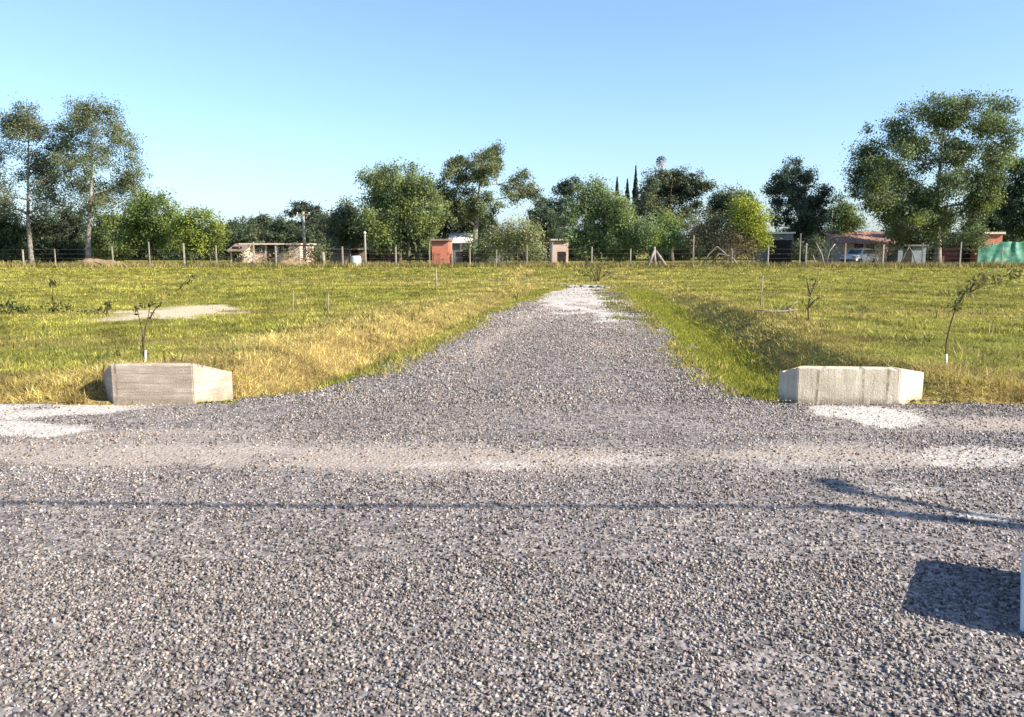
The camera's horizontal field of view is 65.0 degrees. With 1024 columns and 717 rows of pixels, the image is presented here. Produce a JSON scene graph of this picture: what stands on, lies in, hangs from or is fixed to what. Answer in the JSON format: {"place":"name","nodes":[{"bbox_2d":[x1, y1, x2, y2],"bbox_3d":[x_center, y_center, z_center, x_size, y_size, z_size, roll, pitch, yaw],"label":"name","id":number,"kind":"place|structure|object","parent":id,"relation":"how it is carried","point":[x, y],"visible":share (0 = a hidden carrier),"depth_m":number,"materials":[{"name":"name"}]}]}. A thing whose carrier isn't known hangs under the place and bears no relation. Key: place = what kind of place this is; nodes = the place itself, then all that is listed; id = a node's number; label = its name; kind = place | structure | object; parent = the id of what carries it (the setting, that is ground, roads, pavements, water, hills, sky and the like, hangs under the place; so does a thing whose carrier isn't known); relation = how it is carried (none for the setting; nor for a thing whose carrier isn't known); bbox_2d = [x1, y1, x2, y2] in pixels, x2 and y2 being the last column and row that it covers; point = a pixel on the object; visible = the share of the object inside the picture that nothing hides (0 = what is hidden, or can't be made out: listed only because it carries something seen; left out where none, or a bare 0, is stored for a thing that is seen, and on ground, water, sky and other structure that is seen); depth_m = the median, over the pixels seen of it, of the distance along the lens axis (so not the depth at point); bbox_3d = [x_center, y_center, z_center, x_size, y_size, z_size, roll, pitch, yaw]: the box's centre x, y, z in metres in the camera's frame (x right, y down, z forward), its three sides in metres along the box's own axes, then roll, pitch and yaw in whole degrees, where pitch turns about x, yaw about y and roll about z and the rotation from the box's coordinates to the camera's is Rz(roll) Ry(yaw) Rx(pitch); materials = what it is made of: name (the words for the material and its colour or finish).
{"place":"outdoors","nodes":[
{"label":"outdoors","id":0,"kind":"place"},
{"bbox_2d":[201,284,813,404],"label":"driveway","id":1,"kind":"structure","parent":0,"point":[582,299],"depth_m":11.28,"materials":[{"name":"grey gravel"}]},
{"bbox_2d":[0,385,1023,716],"bbox_3d":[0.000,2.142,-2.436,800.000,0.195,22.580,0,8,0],"label":"road","id":2,"kind":"structure","parent":0,"point":[894,417],"depth_m":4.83,"materials":[{"name":"grey gravel"}]},
{"bbox_2d":[0,252,1023,405],"bbox_3d":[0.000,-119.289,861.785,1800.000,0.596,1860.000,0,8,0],"label":"ground","id":3,"kind":"structure","parent":0,"point":[188,311],"depth_m":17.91,"materials":[{"name":"green plant"}]},
{"bbox_2d":[0,203,33,262],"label":"evergreen tree","id":4,"kind":"object","parent":3,"relation":"on","point":[13,235],"visible":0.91,"depth_m":76.47,"materials":[{"name":"green plant"}]},
{"bbox_2d":[0,300,35,313],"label":"weed","id":5,"kind":"object","parent":3,"relation":"on","point":[18,309],"visible":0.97,"depth_m":20.01,"materials":[{"name":"green plant"}]},
{"bbox_2d":[0,92,76,262],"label":"poplar tree","id":6,"kind":"object","parent":3,"relation":"on","point":[23,124],"visible":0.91,"depth_m":69.86,"materials":[{"name":"green plant"}]},
{"bbox_2d":[16,204,94,262],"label":"evergreen tree","id":7,"kind":"object","parent":3,"relation":"on","point":[58,239],"visible":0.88,"depth_m":77.60,"materials":[{"name":"green plant"}]},
{"bbox_2d":[40,278,73,312],"bbox_3d":[-11.611,-1.566,20.457,0.750,0.969,0.826,0,8,0],"label":"weed","id":8,"kind":"object","parent":3,"relation":"on","point":[53,308],"visible":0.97,"depth_m":20.41,"materials":[{"name":"green plant"}]},
{"bbox_2d":[72,300,111,314],"bbox_3d":[-10.314,-1.233,19.761,0.668,0.484,0.859,8,11,44],"label":"weed","id":9,"kind":"object","parent":3,"relation":"on","point":[100,309],"visible":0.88,"depth_m":19.78,"materials":[{"name":"green plant"}]},
{"bbox_2d":[38,91,154,258],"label":"poplar tree","id":10,"kind":"object","parent":3,"relation":"on","point":[124,184],"visible":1,"depth_m":69.33,"materials":[{"name":"green plant"}]},
{"bbox_2d":[78,258,123,266],"bbox_3d":[-33.576,-7.809,65.551,5.400,0.730,2.800,0,8,0],"label":"earth mound","id":11,"kind":"object","parent":3,"relation":"on","point":[95,261],"visible":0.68,"depth_m":64.94,"materials":[{"name":"soil"}]},
{"bbox_2d":[75,209,137,262],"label":"evergreen tree","id":12,"kind":"object","parent":3,"relation":"on","point":[102,232],"visible":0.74,"depth_m":75.16,"materials":[{"name":"green plant"}]},
{"bbox_2d":[132,301,161,362],"bbox_3d":[-5.025,-0.336,11.097,0.409,0.929,0.165,-1,8,-7],"label":"sapling","id":13,"kind":"object","parent":3,"relation":"on","point":[151,314],"visible":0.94,"depth_m":11.07,"materials":[{"name":"green plant"}]},
{"bbox_2d":[108,185,187,262],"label":"broadleaf tree","id":14,"kind":"object","parent":3,"relation":"on","point":[143,222],"visible":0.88,"depth_m":67.54,"materials":[{"name":"green plant"}]},
{"bbox_2d":[103,363,232,404],"bbox_3d":[-3.934,0.509,9.085,1.481,0.962,0.452,0,8,0],"label":"culvert headwall","id":15,"kind":"object","parent":3,"relation":"on","point":[154,383],"visible":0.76,"depth_m":8.84,"materials":[{"name":"concrete"}]},
{"bbox_2d":[174,272,196,288],"bbox_3d":[-12.590,-2.956,30.925,0.878,0.793,0.564,-7,11,-40],"label":"sapling","id":16,"kind":"object","parent":3,"relation":"on","point":[188,277],"visible":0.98,"depth_m":30.97,"materials":[{"name":"green plant"}]},
{"bbox_2d":[158,205,234,263],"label":"tree","id":17,"kind":"object","parent":3,"relation":"on","point":[188,234],"visible":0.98,"depth_m":65.45,"materials":[{"name":"green plant"}]},
{"bbox_2d":[212,217,254,257],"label":"broadleaf tree","id":18,"kind":"object","parent":3,"relation":"on","point":[235,223],"visible":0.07,"depth_m":109.85,"materials":[{"name":"green plant"}]},
{"bbox_2d":[226,244,251,262],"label":"shed","id":19,"kind":"structure","parent":3,"relation":"on","point":[235,247],"depth_m":79.37,"materials":[{"name":"beige paint"}]},
{"bbox_2d":[232,247,242,262],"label":"door","id":20,"kind":"structure","parent":19,"relation":"in","point":[234,256],"depth_m":79.32,"materials":[{"name":"metal"}]},
{"bbox_2d":[224,236,274,263],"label":"scrub bush","id":21,"kind":"object","parent":3,"relation":"on","point":[250,257],"visible":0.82,"depth_m":65.44,"materials":[{"name":"green plant"}]},
{"bbox_2d":[238,211,288,234],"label":"broadleaf tree","id":22,"kind":"object","parent":3,"relation":"on","point":[264,221],"visible":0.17,"depth_m":113.47,"materials":[{"name":"green plant"}]},
{"bbox_2d":[239,243,316,261],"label":"house","id":23,"kind":"structure","parent":3,"relation":"on","point":[265,246],"depth_m":81.25,"materials":[{"name":"beige paint"}]},
{"bbox_2d":[254,245,265,253],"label":"window","id":24,"kind":"structure","parent":23,"relation":"in","point":[257,247],"depth_m":81.24,"materials":[{"name":"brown wood"}]},
{"bbox_2d":[267,245,274,261],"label":"door","id":25,"kind":"structure","parent":23,"relation":"in","point":[272,250],"depth_m":81.26,"materials":[{"name":"metal"}]},
{"bbox_2d":[278,245,288,253],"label":"window","id":26,"kind":"structure","parent":23,"relation":"in","point":[286,247],"depth_m":81.24,"materials":[{"name":"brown wood"}]},
{"bbox_2d":[269,214,296,235],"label":"broadleaf tree","id":27,"kind":"object","parent":3,"relation":"on","point":[282,224],"visible":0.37,"depth_m":112.33,"materials":[{"name":"green plant"}]},
{"bbox_2d":[269,237,316,262],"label":"scrub bush","id":28,"kind":"object","parent":3,"relation":"on","point":[292,253],"visible":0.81,"depth_m":65.99,"materials":[{"name":"green plant"}]},
{"bbox_2d":[277,258,309,266],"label":"earth mound","id":29,"kind":"object","parent":3,"relation":"on","point":[286,261],"visible":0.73,"depth_m":65.48,"materials":[{"name":"soil"}]},
{"bbox_2d":[296,212,309,260],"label":"utility pole","id":30,"kind":"object","parent":3,"relation":"on","point":[303,214],"visible":0.88,"depth_m":74.97,"materials":[{"name":"concrete"}]},
{"bbox_2d":[282,199,324,229],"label":"umbrella tree","id":31,"kind":"object","parent":3,"relation":"on","point":[314,211],"visible":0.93,"depth_m":102.53,"materials":[{"name":"green plant"}]},
{"bbox_2d":[298,211,332,243],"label":"broadleaf tree","id":32,"kind":"object","parent":3,"relation":"on","point":[319,227],"visible":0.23,"depth_m":107.51,"materials":[{"name":"green plant"}]},
{"bbox_2d":[299,238,339,263],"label":"scrub bush","id":33,"kind":"object","parent":3,"relation":"on","point":[317,252],"visible":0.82,"depth_m":67.42,"materials":[{"name":"green plant"}]},
{"bbox_2d":[311,195,372,262],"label":"tree","id":34,"kind":"object","parent":3,"relation":"on","point":[337,228],"visible":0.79,"depth_m":76.29,"materials":[{"name":"green plant"}]},
{"bbox_2d":[326,246,369,262],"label":"house","id":35,"kind":"structure","parent":3,"relation":"on","point":[337,255],"depth_m":78.35,"materials":[{"name":"brown paint"}]},
{"bbox_2d":[334,246,344,254],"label":"window","id":36,"kind":"structure","parent":35,"relation":"in","point":[337,252],"depth_m":78.30,"materials":[{"name":"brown wood"}]},
{"bbox_2d":[351,255,361,265],"bbox_3d":[-12.647,-7.892,65.135,0.889,1.000,0.889,0,8,0],"label":"water drum","id":37,"kind":"object","parent":3,"relation":"on","point":[355,258],"visible":0.66,"depth_m":64.79,"materials":[{"name":"white plastic"}]},
{"bbox_2d":[363,232,366,263],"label":"utility pole","id":38,"kind":"object","parent":3,"relation":"on","point":[365,258],"visible":0.89,"depth_m":65.32,"materials":[{"name":"concrete"}]},
{"bbox_2d":[368,245,397,262],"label":"shed","id":39,"kind":"structure","parent":3,"relation":"on","point":[386,258],"depth_m":79.39,"materials":[{"name":"grey metal"}]},
{"bbox_2d":[373,245,381,262],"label":"door","id":40,"kind":"structure","parent":39,"relation":"in","point":[378,258],"depth_m":79.36,"materials":[{"name":"wood"}]},
{"bbox_2d":[345,157,457,263],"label":"willow tree","id":41,"kind":"object","parent":3,"relation":"on","point":[407,227],"visible":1,"depth_m":71.21,"materials":[{"name":"green plant"}]},
{"bbox_2d":[430,239,452,265],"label":"brick house","id":42,"kind":"structure","parent":3,"relation":"on","point":[441,256],"depth_m":68.40,"materials":[{"name":"red brick"}]},
{"bbox_2d":[433,253,440,264],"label":"door","id":43,"kind":"structure","parent":42,"relation":"in","point":[436,256],"depth_m":68.45,"materials":[{"name":"red"}]},
{"bbox_2d":[429,177,462,238],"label":"broadleaf tree","id":44,"kind":"object","parent":3,"relation":"on","point":[444,230],"visible":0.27,"depth_m":78.59,"materials":[{"name":"green plant"}]},
{"bbox_2d":[448,233,472,262],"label":"house","id":45,"kind":"structure","parent":3,"relation":"on","point":[457,238],"depth_m":76.38,"materials":[{"name":"white paint"}]},
{"bbox_2d":[452,243,459,262],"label":"door","id":46,"kind":"structure","parent":45,"relation":"in","point":[455,245],"depth_m":76.28,"materials":[{"name":"grey metal"}]},
{"bbox_2d":[432,206,504,250],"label":"broadleaf tree","id":47,"kind":"object","parent":3,"relation":"on","point":[462,229],"visible":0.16,"depth_m":80.62,"materials":[{"name":"green plant"}]},
{"bbox_2d":[454,250,502,263],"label":"shed","id":48,"kind":"structure","parent":3,"relation":"on","point":[460,257],"depth_m":70.45,"materials":[{"name":"grey metal"}]},
{"bbox_2d":[462,250,472,263],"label":"door","id":49,"kind":"structure","parent":48,"relation":"in","point":[464,258],"depth_m":70.43,"materials":[{"name":"metal"}]},
{"bbox_2d":[453,222,506,263],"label":"scrub bush","id":50,"kind":"object","parent":3,"relation":"on","point":[485,255],"visible":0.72,"depth_m":68.77,"materials":[{"name":"green plant"}]},
{"bbox_2d":[433,139,544,248],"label":"eucalyptus tree","id":51,"kind":"object","parent":3,"relation":"on","point":[463,209],"visible":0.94,"depth_m":75.63,"materials":[{"name":"green plant"}]},
{"bbox_2d":[242,288,780,401],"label":"ditch grass","id":52,"kind":"structure","parent":3,"relation":"on","point":[713,340],"depth_m":15.25,"materials":[{"name":"green plant"}]},
{"bbox_2d":[0,283,1023,406],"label":"dry grass","id":53,"kind":"structure","parent":3,"relation":"on","point":[964,372],"depth_m":11.51,"materials":[{"name":"yellow plant"}]},
{"bbox_2d":[0,259,1023,267],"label":"tall weeds","id":54,"kind":"object","parent":3,"relation":"on","point":[839,264],"visible":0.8,"depth_m":62.78,"materials":[{"name":"green plant"}]},
{"bbox_2d":[477,212,549,263],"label":"scrub bush","id":55,"kind":"object","parent":3,"relation":"on","point":[523,240],"visible":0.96,"depth_m":65.32,"materials":[{"name":"green plant"}]},
{"bbox_2d":[6,223,1022,260],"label":"undergrowth","id":56,"kind":"object","parent":3,"relation":"on","point":[238,235],"visible":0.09,"depth_m":94.32,"materials":[{"name":"green plant"}]},
{"bbox_2d":[22,233,1023,266],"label":"wire fence","id":57,"kind":"object","parent":3,"relation":"on","point":[253,258],"visible":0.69,"depth_m":63.93,"materials":[{"name":"metal"}]},
{"bbox_2d":[521,198,567,260],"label":"broadleaf tree","id":58,"kind":"object","parent":3,"relation":"on","point":[549,227],"visible":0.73,"depth_m":88.31,"materials":[{"name":"green plant"}]},
{"bbox_2d":[526,174,584,259],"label":"broadleaf tree","id":59,"kind":"object","parent":3,"relation":"on","point":[567,186],"visible":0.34,"depth_m":96.17,"materials":[{"name":"green plant"}]},
{"bbox_2d":[549,239,567,262],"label":"house","id":60,"kind":"structure","parent":3,"relation":"on","point":[559,250],"depth_m":79.30,"materials":[{"name":"pink paint"}]},
{"bbox_2d":[558,252,565,262],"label":"door","id":61,"kind":"structure","parent":60,"relation":"in","point":[561,255],"depth_m":79.34,"materials":[{"name":"metal"}]},
{"bbox_2d":[552,171,631,262],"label":"willow tree","id":62,"kind":"object","parent":3,"relation":"on","point":[581,240],"visible":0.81,"depth_m":72.90,"materials":[{"name":"green plant"}]},
{"bbox_2d":[570,246,627,281],"bbox_3d":[4.049,-4.425,37.742,2.649,1.815,1.551,-2,8,-12],"label":"weed","id":63,"kind":"object","parent":3,"relation":"on","point":[597,277],"visible":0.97,"depth_m":37.81,"materials":[{"name":"green plant"}]},
{"bbox_2d":[613,176,619,230],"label":"cypress tree","id":64,"kind":"object","parent":3,"relation":"on","point":[616,187],"visible":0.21,"depth_m":101.83,"materials":[{"name":"green plant"}]},
{"bbox_2d":[590,187,644,263],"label":"willow tree","id":65,"kind":"object","parent":3,"relation":"on","point":[620,217],"visible":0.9,"depth_m":71.56,"materials":[{"name":"green plant"}]},
{"bbox_2d":[624,178,629,220],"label":"cypress tree","id":66,"kind":"object","parent":3,"relation":"on","point":[627,192],"visible":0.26,"depth_m":101.88,"materials":[{"name":"green plant"}]},
{"bbox_2d":[632,166,638,258],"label":"cypress tree","id":67,"kind":"object","parent":3,"relation":"on","point":[634,190],"visible":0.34,"depth_m":97.87,"materials":[{"name":"green plant"}]},
{"bbox_2d":[647,247,666,266],"bbox_3d":[11.408,-7.918,63.349,1.903,1.769,0.333,-1,8,-6],"label":"braced post","id":68,"kind":"object","parent":3,"relation":"on","point":[654,253],"visible":0.77,"depth_m":63.26,"materials":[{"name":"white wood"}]},
{"bbox_2d":[650,156,667,256],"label":"wind pump","id":69,"kind":"object","parent":3,"relation":"on","point":[661,164],"visible":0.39,"depth_m":109.04,"materials":[{"name":"grey metal"}]},
{"bbox_2d":[627,204,693,263],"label":"willow tree","id":70,"kind":"object","parent":3,"relation":"on","point":[669,234],"visible":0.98,"depth_m":69.95,"materials":[{"name":"green plant"}]},
{"bbox_2d":[632,163,721,260],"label":"broadleaf tree","id":71,"kind":"object","parent":3,"relation":"on","point":[657,194],"visible":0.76,"depth_m":86.18,"materials":[{"name":"green plant"}]},
{"bbox_2d":[677,205,745,262],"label":"scrub bush","id":72,"kind":"object","parent":3,"relation":"on","point":[713,221],"visible":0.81,"depth_m":68.79,"materials":[{"name":"green plant"}]},
{"bbox_2d":[703,246,737,264],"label":"bare branches","id":73,"kind":"object","parent":3,"relation":"on","point":[724,254],"visible":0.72,"depth_m":64.36,"materials":[{"name":"grey plant"}]},
{"bbox_2d":[703,182,761,260],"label":"broadleaf tree","id":74,"kind":"object","parent":3,"relation":"on","point":[722,199],"visible":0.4,"depth_m":87.40,"materials":[{"name":"green plant"}]},
{"bbox_2d":[708,224,765,265],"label":"dry bush","id":75,"kind":"object","parent":3,"relation":"on","point":[723,244],"visible":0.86,"depth_m":66.56,"materials":[{"name":"green plant"}]},
{"bbox_2d":[722,185,782,263],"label":"broadleaf tree","id":76,"kind":"object","parent":3,"relation":"on","point":[754,225],"visible":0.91,"depth_m":67.41,"materials":[{"name":"green plant"}]},
{"bbox_2d":[755,232,795,263],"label":"lean to","id":77,"kind":"object","parent":3,"relation":"on","point":[781,247],"visible":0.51,"depth_m":73.31,"materials":[{"name":"grey metal"}]},
{"bbox_2d":[769,240,791,263],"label":"door","id":78,"kind":"structure","parent":77,"relation":"in","point":[780,246],"depth_m":73.32,"materials":[{"name":"metal"}]},
{"bbox_2d":[755,301,797,312],"bbox_3d":[6.378,-1.226,19.338,1.048,0.317,0.296,0,8,0],"label":"dead branch","id":79,"kind":"object","parent":3,"relation":"on","point":[784,310],"visible":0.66,"depth_m":19.28,"materials":[{"name":"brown wood"}]},
{"bbox_2d":[760,154,834,262],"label":"evergreen tree","id":80,"kind":"object","parent":3,"relation":"on","point":[806,206],"visible":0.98,"depth_m":73.32,"materials":[{"name":"green plant"}]},
{"bbox_2d":[806,271,824,319],"bbox_3d":[6.579,-1.323,17.413,0.450,1.165,0.238,0,8,0],"label":"sapling","id":81,"kind":"object","parent":3,"relation":"on","point":[810,298],"visible":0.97,"depth_m":17.42,"materials":[{"name":"brown plant"}]},
{"bbox_2d":[787,232,847,262],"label":"scrub bush","id":82,"kind":"object","parent":3,"relation":"on","point":[811,249],"visible":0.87,"depth_m":68.95,"materials":[{"name":"green plant"}]},
{"bbox_2d":[812,243,834,264],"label":"bare branches","id":83,"kind":"object","parent":3,"relation":"on","point":[822,255],"visible":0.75,"depth_m":65.07,"materials":[{"name":"grey plant"}]},
{"bbox_2d":[821,196,871,235],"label":"broadleaf tree","id":84,"kind":"object","parent":3,"relation":"on","point":[846,218],"visible":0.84,"depth_m":78.28,"materials":[{"name":"green plant"}]},
{"bbox_2d":[778,366,923,404],"bbox_3d":[3.804,0.541,8.983,1.577,0.928,0.359,0,8,3],"label":"culvert headwall","id":85,"kind":"object","parent":3,"relation":"on","point":[834,385],"visible":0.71,"depth_m":8.81,"materials":[{"name":"concrete"}]},
{"bbox_2d":[810,232,897,262],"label":"house","id":86,"kind":"structure","parent":3,"relation":"on","point":[853,240],"depth_m":77.05,"materials":[{"name":"red paint"}]},
{"bbox_2d":[840,248,878,262],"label":"parked car","id":87,"kind":"object","parent":3,"relation":"on","point":[850,253],"visible":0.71,"depth_m":71.61,"materials":[{"name":"white metal"}]},
{"bbox_2d":[854,234,895,262],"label":"dry bush","id":88,"kind":"object","parent":3,"relation":"on","point":[874,252],"visible":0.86,"depth_m":68.41,"materials":[{"name":"green plant"}]},
{"bbox_2d":[878,217,934,262],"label":"evergreen tree","id":89,"kind":"object","parent":3,"relation":"on","point":[929,254],"visible":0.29,"depth_m":76.61,"materials":[{"name":"green plant"}]},
{"bbox_2d":[887,245,928,263],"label":"shed","id":90,"kind":"structure","parent":3,"relation":"on","point":[898,256],"depth_m":75.40,"materials":[{"name":"grey metal"}]},
{"bbox_2d":[903,247,912,263],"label":"door","id":91,"kind":"structure","parent":90,"relation":"in","point":[908,256],"depth_m":75.37,"materials":[{"name":"metal"}]},
{"bbox_2d":[826,84,1023,262],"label":"poplar tree","id":92,"kind":"object","parent":3,"relation":"on","point":[919,206],"visible":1,"depth_m":67.80,"materials":[{"name":"green plant"}]},
{"bbox_2d":[926,243,970,263],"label":"shed","id":93,"kind":"structure","parent":3,"relation":"on","point":[949,255],"depth_m":76.37,"materials":[{"name":"brown paint"}]},
{"bbox_2d":[961,246,969,263],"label":"door","id":94,"kind":"structure","parent":93,"relation":"in","point":[964,255],"depth_m":76.34,"materials":[{"name":"metal"}]},
{"bbox_2d":[956,232,1005,263],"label":"brick kiosk","id":95,"kind":"object","parent":3,"relation":"on","point":[998,236],"visible":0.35,"depth_m":75.21,"materials":[{"name":"red brick"}]},
{"bbox_2d":[945,261,1023,364],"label":"sapling","id":96,"kind":"object","parent":3,"relation":"on","point":[984,278],"visible":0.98,"depth_m":10.17,"materials":[{"name":"green plant"}]},
{"bbox_2d":[955,169,1021,241],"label":"broadleaf tree","id":97,"kind":"object","parent":3,"relation":"on","point":[992,222],"visible":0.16,"depth_m":87.78,"materials":[{"name":"green plant"}]},
{"bbox_2d":[976,241,1023,263],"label":"tarp fence","id":98,"kind":"object","parent":3,"relation":"on","point":[1013,251],"visible":0.81,"depth_m":72.39,"materials":[{"name":"green plastic"}]},
{"bbox_2d":[991,155,1023,241],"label":"broadleaf tree","id":99,"kind":"object","parent":3,"relation":"on","point":[1011,212],"visible":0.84,"depth_m":82.17,"materials":[{"name":"green plant"}]},
{"bbox_2d":[1020,542,1023,630],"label":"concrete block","id":100,"kind":"structure","parent":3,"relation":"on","point":[1022,599],"depth_m":3.70,"materials":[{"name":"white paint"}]},
{"bbox_2d":[0,0,1023,242],"label":"sky","id":101,"kind":"structure","parent":0,"point":[246,108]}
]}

